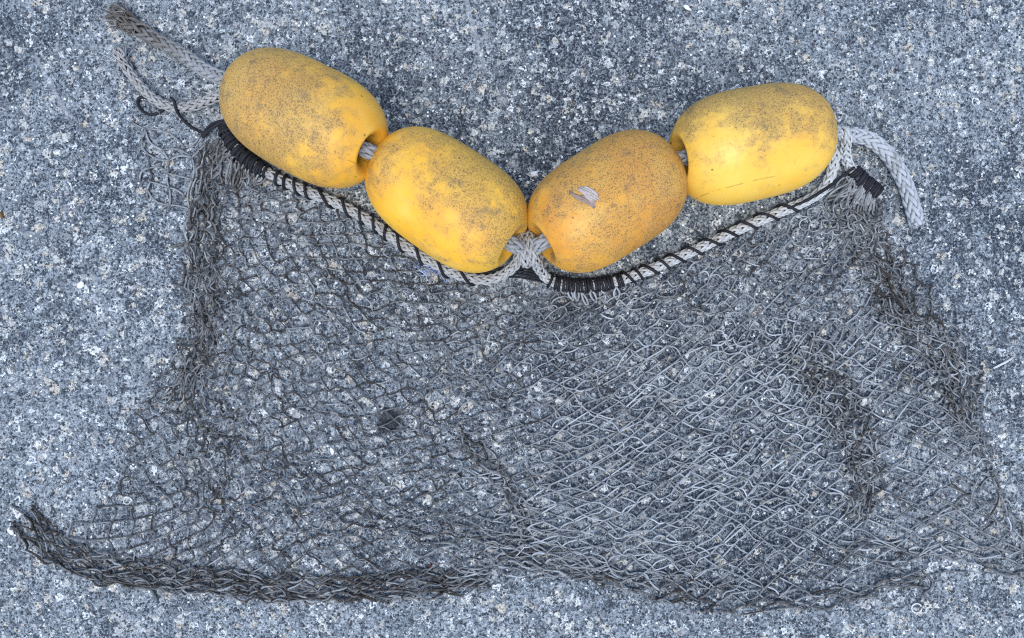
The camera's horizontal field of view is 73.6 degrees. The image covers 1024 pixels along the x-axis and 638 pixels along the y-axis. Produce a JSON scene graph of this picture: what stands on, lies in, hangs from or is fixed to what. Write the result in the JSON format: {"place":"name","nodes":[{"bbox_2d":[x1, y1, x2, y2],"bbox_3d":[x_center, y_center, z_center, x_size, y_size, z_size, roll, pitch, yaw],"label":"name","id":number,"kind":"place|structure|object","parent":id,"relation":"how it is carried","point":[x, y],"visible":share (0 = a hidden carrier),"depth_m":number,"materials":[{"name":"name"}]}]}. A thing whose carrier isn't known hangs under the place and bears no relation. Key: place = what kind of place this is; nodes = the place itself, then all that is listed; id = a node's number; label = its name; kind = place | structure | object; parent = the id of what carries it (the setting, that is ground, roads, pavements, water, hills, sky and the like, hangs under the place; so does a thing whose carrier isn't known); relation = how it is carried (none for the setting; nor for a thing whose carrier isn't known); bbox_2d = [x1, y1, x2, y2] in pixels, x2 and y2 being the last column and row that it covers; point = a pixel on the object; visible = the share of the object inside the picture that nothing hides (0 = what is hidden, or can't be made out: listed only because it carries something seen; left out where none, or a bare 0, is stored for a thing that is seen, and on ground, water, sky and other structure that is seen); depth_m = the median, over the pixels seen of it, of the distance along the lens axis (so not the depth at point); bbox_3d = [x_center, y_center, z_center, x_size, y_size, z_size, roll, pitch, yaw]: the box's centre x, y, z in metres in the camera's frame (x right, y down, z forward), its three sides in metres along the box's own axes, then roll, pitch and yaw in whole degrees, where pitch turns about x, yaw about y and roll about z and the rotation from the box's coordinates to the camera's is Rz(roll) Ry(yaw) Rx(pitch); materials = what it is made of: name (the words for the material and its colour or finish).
{"place":"outdoors","nodes":[
{"label":"outdoors","id":0,"kind":"place"},
{"bbox_2d":[76,281,83,289],"bbox_3d":[-0.410,-0.032,0.649,0.007,0.002,0.008,0,90,0],"label":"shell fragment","id":1,"kind":"object","parent":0,"point":[80,284],"visible":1,"depth_m":0.65,"materials":[{"name":"white"}]},
{"bbox_2d":[0,0,1023,637],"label":"ground","id":2,"kind":"structure","parent":0,"point":[518,92],"depth_m":0.65,"materials":[{"name":"grey stone"}]},
{"bbox_2d":[7,526,13,535],"bbox_3d":[-0.476,0.201,0.649,0.007,0.003,0.009,0,90,0],"label":"shell fragment","id":3,"kind":"object","parent":2,"relation":"on","point":[10,532],"visible":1,"depth_m":0.65,"materials":[{"name":"white"}]},
{"bbox_2d":[219,47,388,187],"bbox_3d":[-0.181,-0.175,0.597,0.145,0.098,0.098,29,90,13],"label":"net float","id":4,"kind":"object","parent":2,"relation":"on","point":[306,118],"visible":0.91,"depth_m":0.56,"materials":[{"name":"plastic"}]},
{"bbox_2d":[414,264,455,281],"bbox_3d":[-0.067,-0.046,0.644,0.051,0.012,0.024,0,90,0],"label":"fibre tuft","id":5,"kind":"object","parent":2,"relation":"on","point":[425,271],"visible":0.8,"depth_m":0.64,"materials":[{"name":"grey fabric"}]},
{"bbox_2d":[365,126,527,272],"bbox_3d":[-0.057,-0.104,0.598,0.142,0.096,0.098,35,90,9],"label":"net float","id":6,"kind":"object","parent":2,"relation":"on","point":[446,199],"visible":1,"depth_m":0.56,"materials":[{"name":"plastic"}]},
{"bbox_2d":[96,43,883,290],"bbox_3d":[-0.030,-0.125,0.619,0.754,0.063,0.184,7,90,0],"label":"head rope","id":7,"kind":"object","parent":2,"relation":"on","point":[529,257],"visible":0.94,"depth_m":0.64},
{"bbox_2d":[136,96,883,292],"bbox_3d":[-0.010,-0.103,0.642,0.709,0.016,0.149,6,90,0],"label":"lashing twine","id":8,"kind":"object","parent":7,"relation":"attached to","point":[247,158],"visible":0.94,"depth_m":0.64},
{"bbox_2d":[95,0,928,254],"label":"float rope","id":9,"kind":"object","parent":2,"relation":"on","point":[124,19],"visible":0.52,"depth_m":0.64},
{"bbox_2d":[9,122,1023,615],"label":"fishing net","id":10,"kind":"object","parent":2,"relation":"on","point":[867,202],"visible":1,"depth_m":0.65,"materials":[{"name":"grey fabric"}]},
{"bbox_2d":[530,171,537,176],"bbox_3d":[0.021,-0.138,0.649,0.008,0.003,0.006,0,90,0],"label":"shell fragment","id":11,"kind":"object","parent":2,"relation":"on","point":[534,173],"visible":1,"depth_m":0.65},
{"bbox_2d":[528,129,687,272],"bbox_3d":[0.083,-0.102,0.598,0.138,0.099,0.098,-33,90,-9],"label":"net float","id":12,"kind":"object","parent":2,"relation":"on","point":[636,180],"visible":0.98,"depth_m":0.56,"materials":[{"name":"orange plastic"}]},
{"bbox_2d":[569,186,599,208],"bbox_3d":[0.059,-0.099,0.547,0.025,0.007,0.014,32,90,0],"label":"wood chip","id":13,"kind":"object","parent":12,"relation":"on","point":[588,196],"visible":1,"depth_m":0.55,"materials":[{"name":"beige wood"}]},
{"bbox_2d":[669,82,837,204],"bbox_3d":[0.210,-0.153,0.600,0.135,0.097,0.098,-13,90,-6],"label":"net float","id":14,"kind":"object","parent":2,"relation":"on","point":[752,143],"visible":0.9,"depth_m":0.56,"materials":[{"name":"plastic"}]},
{"bbox_2d":[911,603,921,613],"bbox_3d":[0.384,0.274,0.649,0.011,0.002,0.010,0,90,0],"label":"shell fragment","id":15,"kind":"object","parent":2,"relation":"on","point":[913,604],"visible":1,"depth_m":0.65,"materials":[{"name":"white"}]},
{"bbox_2d":[993,357,1013,368],"bbox_3d":[0.466,0.042,0.648,0.022,0.002,0.002,-29,90,0],"label":"stick fragment","id":16,"kind":"object","parent":2,"relation":"on","point":[1003,363],"visible":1,"depth_m":0.65,"materials":[{"name":"white wood"}]},
{"bbox_2d":[683,5,691,10],"bbox_3d":[0.166,-0.295,0.649,0.010,0.004,0.006,0,90,0],"label":"shell fragment","id":17,"kind":"object","parent":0,"point":[686,7],"visible":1,"depth_m":0.65,"materials":[{"name":"white"}]}
]}

